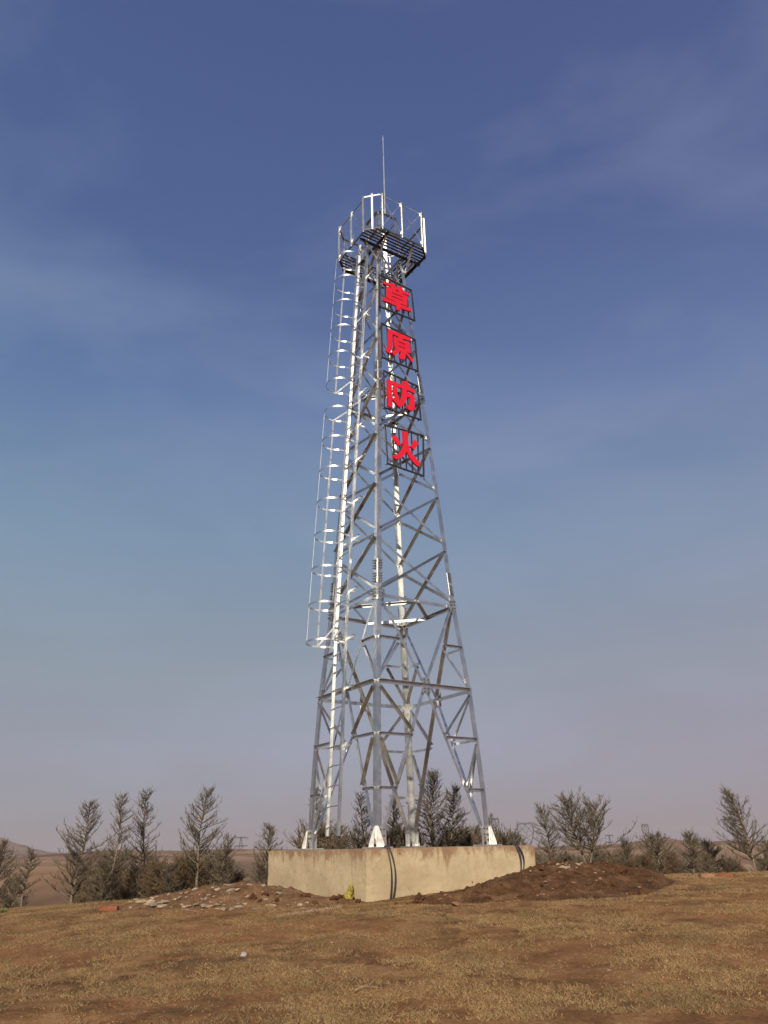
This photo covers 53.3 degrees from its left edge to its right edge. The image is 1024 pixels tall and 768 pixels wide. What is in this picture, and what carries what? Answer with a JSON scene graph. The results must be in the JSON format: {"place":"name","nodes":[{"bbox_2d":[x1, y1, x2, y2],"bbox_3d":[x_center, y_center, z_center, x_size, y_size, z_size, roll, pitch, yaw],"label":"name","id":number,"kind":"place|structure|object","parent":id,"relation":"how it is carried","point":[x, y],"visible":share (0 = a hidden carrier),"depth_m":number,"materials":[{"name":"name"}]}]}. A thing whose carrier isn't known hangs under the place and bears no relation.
{"place":"outdoors","nodes":[
{"label":"outdoors","id":0,"kind":"place"},
{"bbox_2d":[0,837,767,1023],"bbox_3d":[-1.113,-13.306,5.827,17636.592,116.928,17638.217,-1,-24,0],"label":"ground","id":1,"kind":"structure","parent":0,"point":[43,891],"depth_m":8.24,"materials":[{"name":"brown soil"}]},
{"bbox_2d":[0,871,32,908],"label":"bare shrub","id":2,"kind":"object","parent":1,"relation":"on","point":[9,901],"visible":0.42,"depth_m":21.01,"materials":[{"name":"brown plant"}]},
{"bbox_2d":[0,838,33,902],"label":"larch tree","id":3,"kind":"object","parent":1,"relation":"on","point":[3,844],"visible":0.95,"depth_m":19.62,"materials":[{"name":"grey plant"}]},
{"bbox_2d":[6,846,41,906],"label":"larch tree","id":4,"kind":"object","parent":1,"relation":"on","point":[24,886],"visible":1,"depth_m":18.99,"materials":[{"name":"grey plant"}]},
{"bbox_2d":[59,852,97,903],"bbox_3d":[-9.944,12.773,25.550,1.990,2.686,1.774,16,-29,-34],"label":"bare shrub","id":5,"kind":"object","parent":1,"relation":"on","point":[74,899],"visible":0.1,"depth_m":25.53,"materials":[{"name":"brown plant"}]},
{"bbox_2d":[45,798,117,903],"bbox_3d":[-8.135,9.210,20.643,1.740,2.858,2.077,-1,-24,0],"label":"larch tree","id":6,"kind":"object","parent":1,"relation":"on","point":[75,884],"visible":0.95,"depth_m":20.52,"materials":[{"name":"grey plant"}]},
{"bbox_2d":[72,871,99,902],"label":"bare shrub","id":7,"kind":"object","parent":1,"relation":"on","point":[80,896],"visible":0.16,"depth_m":22.42,"materials":[{"name":"brown plant"}]},
{"bbox_2d":[81,855,118,902],"bbox_3d":[-7.030,9.102,18.939,0.845,1.201,0.961,3,-24,-10],"label":"bare shrub","id":8,"kind":"object","parent":1,"relation":"on","point":[95,894],"visible":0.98,"depth_m":18.88,"materials":[{"name":"brown plant"}]},
{"bbox_2d":[75,857,128,899],"bbox_3d":[-8.894,12.025,24.218,1.431,2.123,1.866,-17,-28,31],"label":"bare shrub","id":9,"kind":"object","parent":1,"relation":"on","point":[112,875],"visible":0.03,"depth_m":24.49,"materials":[{"name":"brown plant"}]},
{"bbox_2d":[81,856,128,901],"bbox_3d":[-7.242,9.619,19.925,1.150,1.302,1.174,9,-26,-23],"label":"bare shrub","id":10,"kind":"object","parent":1,"relation":"on","point":[112,898],"visible":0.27,"depth_m":19.91,"materials":[{"name":"brown plant"}]},
{"bbox_2d":[99,905,118,910],"bbox_3d":[-4.814,6.936,13.409,0.319,0.086,0.156,2,-22,-1],"label":"brick","id":11,"kind":"object","parent":1,"relation":"on","point":[108,907],"visible":0.93,"depth_m":13.34,"materials":[{"name":"red brick"}]},
{"bbox_2d":[75,842,144,894],"bbox_3d":[-9.468,13.292,26.718,3.159,3.306,2.797,-11,-25,21],"label":"bare shrub","id":12,"kind":"object","parent":1,"relation":"on","point":[119,855],"visible":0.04,"depth_m":26.96,"materials":[{"name":"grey plant"}]},
{"bbox_2d":[84,791,136,898],"bbox_3d":[-7.052,8.658,19.786,1.145,2.793,1.165,-1,-24,0],"label":"larch tree","id":13,"kind":"object","parent":1,"relation":"on","point":[119,839],"visible":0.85,"depth_m":19.88,"materials":[{"name":"grey plant"}]},
{"bbox_2d":[103,875,123,900],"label":"bare shrub","id":14,"kind":"object","parent":1,"relation":"on","point":[113,888],"visible":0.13,"depth_m":22.42,"materials":[{"name":"brown plant"}]},
{"bbox_2d":[93,861,133,898],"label":"bare shrub","id":15,"kind":"object","parent":1,"relation":"on","point":[123,870],"visible":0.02,"depth_m":26.93,"materials":[{"name":"brown plant"}]},
{"bbox_2d":[112,867,143,900],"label":"bare shrub","id":16,"kind":"object","parent":1,"relation":"on","point":[123,888],"visible":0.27,"depth_m":21.30,"materials":[{"name":"brown plant"}]},
{"bbox_2d":[121,867,149,899],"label":"bare shrub","id":17,"kind":"object","parent":1,"relation":"on","point":[134,894],"visible":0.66,"depth_m":20.53,"materials":[{"name":"brown plant"}]},
{"bbox_2d":[120,786,163,898],"bbox_3d":[-6.585,9.204,21.176,1.436,3.188,1.401,-1,-24,0],"label":"larch tree","id":18,"kind":"object","parent":1,"relation":"on","point":[141,824],"visible":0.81,"depth_m":21.20,"materials":[{"name":"grey plant"}]},
{"bbox_2d":[131,848,167,898],"bbox_3d":[-7.853,12.456,25.447,1.844,2.612,1.765,11,-26,-25],"label":"bare shrub","id":19,"kind":"object","parent":1,"relation":"on","point":[146,859],"visible":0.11,"depth_m":25.48,"materials":[{"name":"brown plant"}]},
{"bbox_2d":[136,858,175,898],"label":"bare shrub","id":20,"kind":"object","parent":1,"relation":"on","point":[150,888],"visible":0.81,"depth_m":19.14,"materials":[{"name":"brown plant"}]},
{"bbox_2d":[156,859,185,893],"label":"bare shrub","id":21,"kind":"object","parent":1,"relation":"on","point":[168,875],"visible":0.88,"depth_m":18.61,"materials":[{"name":"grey plant"}]},
{"bbox_2d":[161,854,200,892],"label":"bare shrub","id":22,"kind":"object","parent":1,"relation":"on","point":[182,873],"visible":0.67,"depth_m":19.59,"materials":[{"name":"brown plant"}]},
{"bbox_2d":[171,849,214,890],"bbox_3d":[-6.495,12.909,26.118,2.518,2.684,2.588,-10,-25,20],"label":"bare shrub","id":23,"kind":"object","parent":1,"relation":"on","point":[204,876],"visible":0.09,"depth_m":26.05,"materials":[{"name":"brown plant"}]},
{"bbox_2d":[169,783,231,887],"bbox_3d":[-4.777,8.487,19.795,1.514,2.810,2.100,-1,-24,0],"label":"larch tree","id":24,"kind":"object","parent":1,"relation":"on","point":[194,833],"visible":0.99,"depth_m":19.77,"materials":[{"name":"grey plant"}]},
{"bbox_2d":[198,844,229,884],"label":"bare shrub","id":25,"kind":"object","parent":1,"relation":"on","point":[211,865],"visible":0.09,"depth_m":27.11,"materials":[{"name":"brown plant"}]},
{"bbox_2d":[207,832,238,885],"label":"larch tree","id":26,"kind":"object","parent":1,"relation":"on","point":[230,849],"visible":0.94,"depth_m":20.54,"materials":[{"name":"grey plant"}]},
{"bbox_2d":[205,849,242,885],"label":"bare shrub","id":27,"kind":"object","parent":1,"relation":"on","point":[217,870],"visible":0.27,"depth_m":25.89,"materials":[{"name":"brown plant"}]},
{"bbox_2d":[119,880,355,909],"bbox_3d":[-2.648,7.200,14.480,4.860,0.431,3.285,-1,-24,0],"label":"soil heap","id":28,"kind":"object","parent":1,"relation":"on","point":[288,895],"visible":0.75,"depth_m":13.54,"materials":[{"name":"brown soil"}]},
{"bbox_2d":[135,899,145,903],"bbox_3d":[-4.333,6.987,13.728,0.252,0.074,0.158,18,-38,-27],"label":"stone","id":29,"kind":"object","parent":28,"relation":"on","point":[140,901],"visible":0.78,"depth_m":13.66,"materials":[{"name":"stone"}]},
{"bbox_2d":[248,893,256,900],"bbox_3d":[-2.286,6.756,13.412,0.189,0.156,0.225,10,-20,-6],"label":"soil clod","id":30,"kind":"object","parent":28,"relation":"on","point":[252,896],"visible":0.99,"depth_m":13.35,"materials":[{"name":"soil"}]},
{"bbox_2d":[301,893,310,896],"bbox_3d":[-1.368,6.724,13.406,0.189,0.119,0.109,-4,-11,14],"label":"soil clod","id":31,"kind":"object","parent":28,"relation":"on","point":[306,895],"visible":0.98,"depth_m":13.38,"materials":[{"name":"soil"}]},
{"bbox_2d":[329,895,338,899],"bbox_3d":[-0.857,6.650,13.167,0.175,0.110,0.102,-4,-17,4],"label":"soil clod","id":32,"kind":"object","parent":28,"relation":"on","point":[333,897],"visible":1,"depth_m":13.15,"materials":[{"name":"soil"}]},
{"bbox_2d":[343,882,353,898],"bbox_3d":[-0.626,6.670,13.461,0.284,0.319,0.192,-16,-27,29],"label":"sack","id":33,"kind":"object","parent":28,"relation":"on","point":[349,894],"visible":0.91,"depth_m":13.38,"materials":[{"name":"yellow plastic"}]},
{"bbox_2d":[226,868,249,883],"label":"bare shrub","id":34,"kind":"object","parent":1,"relation":"on","point":[235,877],"visible":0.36,"depth_m":21.63,"materials":[{"name":"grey plant"}]},
{"bbox_2d":[235,837,247,850],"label":"power pylon","id":35,"kind":"object","parent":1,"relation":"on","point":[242,845],"visible":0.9,"depth_m":734.53,"materials":[{"name":"metal"}]},
{"bbox_2d":[244,860,267,884],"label":"bare shrub","id":36,"kind":"object","parent":1,"relation":"on","point":[261,867],"visible":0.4,"depth_m":20.35,"materials":[{"name":"brown plant"}]},
{"bbox_2d":[250,868,264,882],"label":"bare shrub","id":37,"kind":"object","parent":1,"relation":"on","point":[260,873],"visible":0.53,"depth_m":18.81,"materials":[{"name":"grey plant"}]},
{"bbox_2d":[235,821,283,883],"bbox_3d":[-3.357,9.742,21.303,1.212,2.138,1.310,15,-29,-33],"label":"larch tree","id":38,"kind":"object","parent":1,"relation":"on","point":[268,841],"visible":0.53,"depth_m":21.55,"materials":[{"name":"grey plant"}]},
{"bbox_2d":[281,816,335,849],"bbox_3d":[-2.484,12.447,26.535,2.556,3.597,3.824,23,-34,-44],"label":"bare shrub","id":39,"kind":"object","parent":1,"relation":"on","point":[302,838],"visible":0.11,"depth_m":26.88,"materials":[{"name":"grey plant"}]},
{"bbox_2d":[277,904,342,916],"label":"gravel","id":40,"kind":"structure","parent":1,"relation":"on","point":[339,906],"depth_m":12.03,"materials":[{"name":"beige gravel"}]},
{"bbox_2d":[302,786,330,848],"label":"larch tree","id":41,"kind":"object","parent":1,"relation":"on","point":[316,808],"visible":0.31,"depth_m":22.22,"materials":[{"name":"grey plant"}]},
{"bbox_2d":[296,821,359,848],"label":"bare shrub","id":42,"kind":"object","parent":1,"relation":"on","point":[331,846],"visible":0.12,"depth_m":26.52,"materials":[{"name":"grey plant"}]},
{"bbox_2d":[328,822,353,848],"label":"larch tree","id":43,"kind":"object","parent":1,"relation":"on","point":[339,841],"visible":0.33,"depth_m":22.96,"materials":[{"name":"grey plant"}]},
{"bbox_2d":[337,820,369,848],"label":"bare shrub","id":44,"kind":"object","parent":1,"relation":"on","point":[356,845],"visible":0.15,"depth_m":25.91,"materials":[{"name":"grey plant"}]},
{"bbox_2d":[348,791,372,848],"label":"larch tree","id":45,"kind":"object","parent":1,"relation":"on","point":[360,803],"visible":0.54,"depth_m":22.31,"materials":[{"name":"grey plant"}]},
{"bbox_2d":[354,980,381,991],"bbox_3d":[-0.136,4.104,6.644,0.296,0.080,0.016,16,-29,-34],"label":"stick","id":46,"kind":"object","parent":1,"relation":"on","point":[358,988],"visible":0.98,"depth_m":6.62,"materials":[{"name":"wood"}]},
{"bbox_2d":[360,827,404,847],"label":"bare shrub","id":47,"kind":"object","parent":1,"relation":"on","point":[391,837],"visible":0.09,"depth_m":22.01,"materials":[{"name":"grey plant"}]},
{"bbox_2d":[367,830,400,847],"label":"bare shrub","id":48,"kind":"object","parent":1,"relation":"on","point":[392,838],"visible":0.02,"depth_m":22.67,"materials":[{"name":"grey plant"}]},
{"bbox_2d":[1,873,767,1023],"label":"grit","id":49,"kind":"object","parent":1,"relation":"on","point":[116,1007],"visible":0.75,"depth_m":7.46,"materials":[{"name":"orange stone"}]},
{"bbox_2d":[385,799,405,847],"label":"larch tree","id":50,"kind":"object","parent":1,"relation":"on","point":[396,818],"visible":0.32,"depth_m":22.65,"materials":[{"name":"green plant"}]},
{"bbox_2d":[268,845,535,901],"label":"concrete block","id":51,"kind":"structure","parent":1,"relation":"on","point":[366,872],"depth_m":14.25,"materials":[{"name":"beige concrete"}]},
{"bbox_2d":[384,845,395,899],"bbox_3d":[0.072,6.477,13.743,0.155,0.930,0.625,5,-24,-14],"label":"cable","id":52,"kind":"object","parent":51,"relation":"hanging from","point":[387,846],"visible":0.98,"depth_m":13.52,"materials":[{"name":"black rubber"}]},
{"bbox_2d":[508,842,524,870],"bbox_3d":[2.622,6.944,15.344,0.171,0.608,0.617,6,-25,-16],"label":"cable","id":53,"kind":"object","parent":51,"relation":"hanging from","point":[515,844],"visible":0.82,"depth_m":15.14,"materials":[{"name":"black rubber"}]},
{"bbox_2d":[386,815,425,843],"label":"bare shrub","id":54,"kind":"object","parent":1,"relation":"on","point":[402,831],"visible":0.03,"depth_m":26.55,"materials":[{"name":"grey plant"}]},
{"bbox_2d":[395,824,428,847],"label":"bare shrub","id":55,"kind":"object","parent":1,"relation":"on","point":[402,834],"visible":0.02,"depth_m":23.25,"materials":[{"name":"grey plant"}]},
{"bbox_2d":[405,767,451,846],"bbox_3d":[1.379,9.043,21.824,1.371,3.381,2.027,-12,-26,24],"label":"larch tree","id":56,"kind":"object","parent":1,"relation":"on","point":[433,776],"visible":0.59,"depth_m":21.81,"materials":[{"name":"green plant"}]},
{"bbox_2d":[429,825,468,846],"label":"bare shrub","id":57,"kind":"object","parent":1,"relation":"on","point":[453,835],"visible":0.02,"depth_m":24.02,"materials":[{"name":"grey plant"}]},
{"bbox_2d":[433,783,474,846],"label":"larch tree","id":58,"kind":"object","parent":1,"relation":"on","point":[452,797],"visible":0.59,"depth_m":22.19,"materials":[{"name":"green plant"}]},
{"bbox_2d":[451,901,460,906],"bbox_3d":[1.127,6.142,11.993,0.164,0.079,0.279,8,-27,8],"label":"stone","id":59,"kind":"object","parent":1,"relation":"on","point":[456,903],"visible":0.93,"depth_m":11.93,"materials":[{"name":"stone"}]},
{"bbox_2d":[454,829,480,845],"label":"bare shrub","id":60,"kind":"object","parent":1,"relation":"on","point":[467,841],"visible":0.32,"depth_m":21.70,"materials":[{"name":"brown plant"}]},
{"bbox_2d":[466,825,481,845],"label":"larch tree","id":61,"kind":"object","parent":1,"relation":"on","point":[476,830],"visible":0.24,"depth_m":22.56,"materials":[{"name":"green plant"}]},
{"bbox_2d":[461,824,503,844],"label":"bare shrub","id":62,"kind":"object","parent":1,"relation":"on","point":[478,837],"visible":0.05,"depth_m":23.91,"materials":[{"name":"grey plant"}]},
{"bbox_2d":[483,812,499,837],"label":"larch tree","id":63,"kind":"object","parent":1,"relation":"on","point":[489,819],"visible":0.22,"depth_m":24.02,"materials":[{"name":"green plant"}]},
{"bbox_2d":[491,817,499,833],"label":"power pylon","id":64,"kind":"object","parent":1,"relation":"on","point":[495,819],"visible":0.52,"depth_m":666.90,"materials":[{"name":"metal"}]},
{"bbox_2d":[493,823,526,845],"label":"bare shrub","id":65,"kind":"object","parent":1,"relation":"on","point":[504,838],"visible":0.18,"depth_m":23.93,"materials":[{"name":"brown plant"}]},
{"bbox_2d":[494,823,540,852],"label":"bare shrub","id":66,"kind":"object","parent":1,"relation":"on","point":[520,837],"visible":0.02,"depth_m":26.95,"materials":[{"name":"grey plant"}]},
{"bbox_2d":[517,822,533,844],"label":"power pylon","id":67,"kind":"object","parent":1,"relation":"on","point":[527,830],"visible":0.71,"depth_m":645.29,"materials":[{"name":"grey metal"}]},
{"bbox_2d":[405,860,674,904],"bbox_3d":[3.186,6.713,14.008,4.095,0.616,5.646,-13,-26,24],"label":"soil heap","id":68,"kind":"object","parent":1,"relation":"on","point":[529,887],"visible":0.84,"depth_m":13.13,"materials":[{"name":"brown soil"}]},
{"bbox_2d":[414,892,423,903],"bbox_3d":[0.591,6.349,12.579,0.190,0.179,0.259,8,-18,0],"label":"soil clod","id":69,"kind":"object","parent":68,"relation":"on","point":[419,897],"visible":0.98,"depth_m":12.50,"materials":[{"name":"brown soil"}]},
{"bbox_2d":[619,867,628,873],"bbox_3d":[4.418,6.619,14.113,0.161,0.143,0.173,-16,-28,30],"label":"soil clod","id":70,"kind":"object","parent":68,"relation":"on","point":[623,870],"visible":0.98,"depth_m":14.09,"materials":[{"name":"brown soil"}]},
{"bbox_2d":[638,888,649,894],"bbox_3d":[4.194,6.148,12.382,0.177,0.129,0.157,-5,-24,8],"label":"soil clod","id":71,"kind":"object","parent":68,"relation":"on","point":[643,891],"visible":0.85,"depth_m":12.34,"materials":[{"name":"brown soil"}]},
{"bbox_2d":[535,850,553,863],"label":"bare shrub","id":72,"kind":"object","parent":1,"relation":"on","point":[538,856],"visible":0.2,"depth_m":23.36,"materials":[{"name":"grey plant"}]},
{"bbox_2d":[532,801,575,864],"bbox_3d":[4.448,8.906,20.603,1.108,2.164,1.072,7,-25,-18],"label":"larch tree","id":73,"kind":"object","parent":1,"relation":"on","point":[545,826],"visible":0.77,"depth_m":20.59,"materials":[{"name":"green plant"}]},
{"bbox_2d":[557,852,573,860],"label":"bare shrub","id":74,"kind":"object","parent":1,"relation":"on","point":[568,856],"visible":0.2,"depth_m":20.99,"materials":[{"name":"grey plant"}]},
{"bbox_2d":[574,856,584,862],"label":"bare shrub","id":75,"kind":"object","parent":1,"relation":"on","point":[579,859],"visible":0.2,"depth_m":18.88,"materials":[{"name":"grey plant"}]},
{"bbox_2d":[536,787,637,862],"bbox_3d":[5.211,8.493,20.220,2.436,2.424,2.229,-1,-24,0],"label":"larch tree","id":76,"kind":"object","parent":1,"relation":"on","point":[569,815],"visible":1,"depth_m":20.22,"materials":[{"name":"grey plant"}]},
{"bbox_2d":[568,839,605,863],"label":"bare shrub","id":77,"kind":"object","parent":1,"relation":"on","point":[597,852],"visible":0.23,"depth_m":25.58,"materials":[{"name":"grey plant"}]},
{"bbox_2d":[585,856,599,862],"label":"bare shrub","id":78,"kind":"object","parent":1,"relation":"on","point":[593,859],"visible":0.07,"depth_m":23.78,"materials":[{"name":"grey plant"}]},
{"bbox_2d":[592,847,634,862],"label":"bare shrub","id":79,"kind":"object","parent":1,"relation":"on","point":[609,854],"visible":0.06,"depth_m":25.52,"materials":[{"name":"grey plant"}]},
{"bbox_2d":[609,835,641,866],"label":"larch tree","id":80,"kind":"object","parent":1,"relation":"on","point":[627,849],"visible":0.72,"depth_m":20.95,"materials":[{"name":"grey plant"}]},
{"bbox_2d":[621,858,642,866],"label":"bare shrub","id":81,"kind":"object","parent":1,"relation":"on","point":[626,863],"visible":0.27,"depth_m":20.69,"materials":[{"name":"brown plant"}]},
{"bbox_2d":[625,853,653,866],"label":"bare shrub","id":82,"kind":"object","parent":1,"relation":"on","point":[636,858],"visible":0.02,"depth_m":23.57,"materials":[{"name":"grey plant"}]},
{"bbox_2d":[641,824,648,839],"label":"power pylon","id":83,"kind":"object","parent":1,"relation":"on","point":[644,825],"visible":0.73,"depth_m":921.31,"materials":[{"name":"metal"}]},
{"bbox_2d":[638,853,662,873],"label":"bare shrub","id":84,"kind":"object","parent":1,"relation":"on","point":[645,861],"visible":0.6,"depth_m":20.28,"materials":[{"name":"brown plant"}]},
{"bbox_2d":[634,828,690,873],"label":"larch tree","id":85,"kind":"object","parent":1,"relation":"on","point":[652,837],"visible":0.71,"depth_m":20.95,"materials":[{"name":"grey plant"}]},
{"bbox_2d":[661,850,681,874],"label":"bare shrub","id":86,"kind":"object","parent":1,"relation":"on","point":[671,858],"visible":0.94,"depth_m":18.64,"materials":[{"name":"brown plant"}]},
{"bbox_2d":[667,825,713,873],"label":"larch tree","id":87,"kind":"object","parent":1,"relation":"on","point":[693,841],"visible":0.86,"depth_m":20.91,"materials":[{"name":"grey plant"}]},
{"bbox_2d":[685,852,702,872],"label":"bare shrub","id":88,"kind":"object","parent":1,"relation":"on","point":[696,863],"visible":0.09,"depth_m":23.45,"materials":[{"name":"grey plant"}]},
{"bbox_2d":[696,852,713,872],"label":"bare shrub","id":89,"kind":"object","parent":1,"relation":"on","point":[702,865],"visible":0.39,"depth_m":19.89,"materials":[{"name":"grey plant"}]},
{"bbox_2d":[698,873,714,877],"bbox_3d":[6.158,6.950,14.637,0.280,0.076,0.136,5,-22,-7],"label":"brick","id":90,"kind":"object","parent":1,"relation":"on","point":[702,875],"visible":0.92,"depth_m":14.58,"materials":[{"name":"orange brick"}]},
{"bbox_2d":[695,851,720,873],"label":"bare shrub","id":91,"kind":"object","parent":1,"relation":"on","point":[709,865],"visible":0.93,"depth_m":18.76,"materials":[{"name":"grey plant"}]},
{"bbox_2d":[694,837,729,872],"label":"larch tree","id":92,"kind":"object","parent":1,"relation":"on","point":[705,844],"visible":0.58,"depth_m":21.30,"materials":[{"name":"grey plant"}]},
{"bbox_2d":[717,873,732,876],"bbox_3d":[6.561,6.980,14.718,0.279,0.076,0.135,-8,-23,22],"label":"brick","id":93,"kind":"object","parent":1,"relation":"on","point":[725,874],"visible":0.91,"depth_m":14.67,"materials":[{"name":"brick"}]},
{"bbox_2d":[718,855,747,872],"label":"bare shrub","id":94,"kind":"object","parent":1,"relation":"on","point":[730,860],"visible":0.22,"depth_m":23.40,"materials":[{"name":"brown plant"}]},
{"bbox_2d":[726,859,739,872],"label":"bare shrub","id":95,"kind":"object","parent":1,"relation":"on","point":[735,869],"visible":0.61,"depth_m":21.19,"materials":[{"name":"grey plant"}]},
{"bbox_2d":[712,785,767,871],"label":"larch tree","id":96,"kind":"object","parent":1,"relation":"on","point":[737,832],"visible":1,"depth_m":19.34,"materials":[{"name":"grey plant"}]},
{"bbox_2d":[753,836,767,870],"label":"larch tree","id":97,"kind":"object","parent":1,"relation":"on","point":[765,855],"visible":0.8,"depth_m":20.02,"materials":[{"name":"grey plant"}]},
{"bbox_2d":[756,858,767,870],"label":"bare shrub","id":98,"kind":"object","parent":1,"relation":"on","point":[762,866],"visible":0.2,"depth_m":22.48,"materials":[{"name":"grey plant"}]},
{"bbox_2d":[0,0,767,852],"label":"sky","id":99,"kind":"structure","parent":0,"point":[587,179],"materials":[{"name":"blue"}]},
{"bbox_2d":[297,138,501,849],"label":"lattice tower","id":100,"kind":"structure","parent":0,"point":[378,839],"depth_m":18.14,"materials":[{"name":"metal"}]},
{"bbox_2d":[378,274,415,321],"bbox_3d":[0.324,-5.920,21.128,1.192,1.202,0.245,13,-28,-30],"label":"character sign","id":101,"kind":"object","parent":100,"relation":"attached to","point":[396,297],"visible":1,"depth_m":21.03,"materials":[{"name":"red metal"}]},
{"bbox_2d":[380,322,418,372],"bbox_3d":[0.390,-4.376,20.331,1.166,1.216,0.240,13,-28,-30],"label":"character sign","id":102,"kind":"object","parent":100,"relation":"attached to","point":[400,344],"visible":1,"depth_m":20.25,"materials":[{"name":"red metal"}]},
{"bbox_2d":[382,370,421,420],"bbox_3d":[0.438,-2.991,19.603,1.153,1.205,0.248,13,-28,-30],"label":"character sign","id":103,"kind":"object","parent":100,"relation":"attached to","point":[405,388],"visible":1,"depth_m":19.50,"materials":[{"name":"red metal"}]},
{"bbox_2d":[383,424,424,476],"bbox_3d":[0.531,-1.511,18.866,1.193,1.237,0.240,14,-28,-30],"label":"character sign","id":104,"kind":"object","parent":100,"relation":"attached to","point":[405,450],"visible":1,"depth_m":18.78,"materials":[{"name":"red metal"}]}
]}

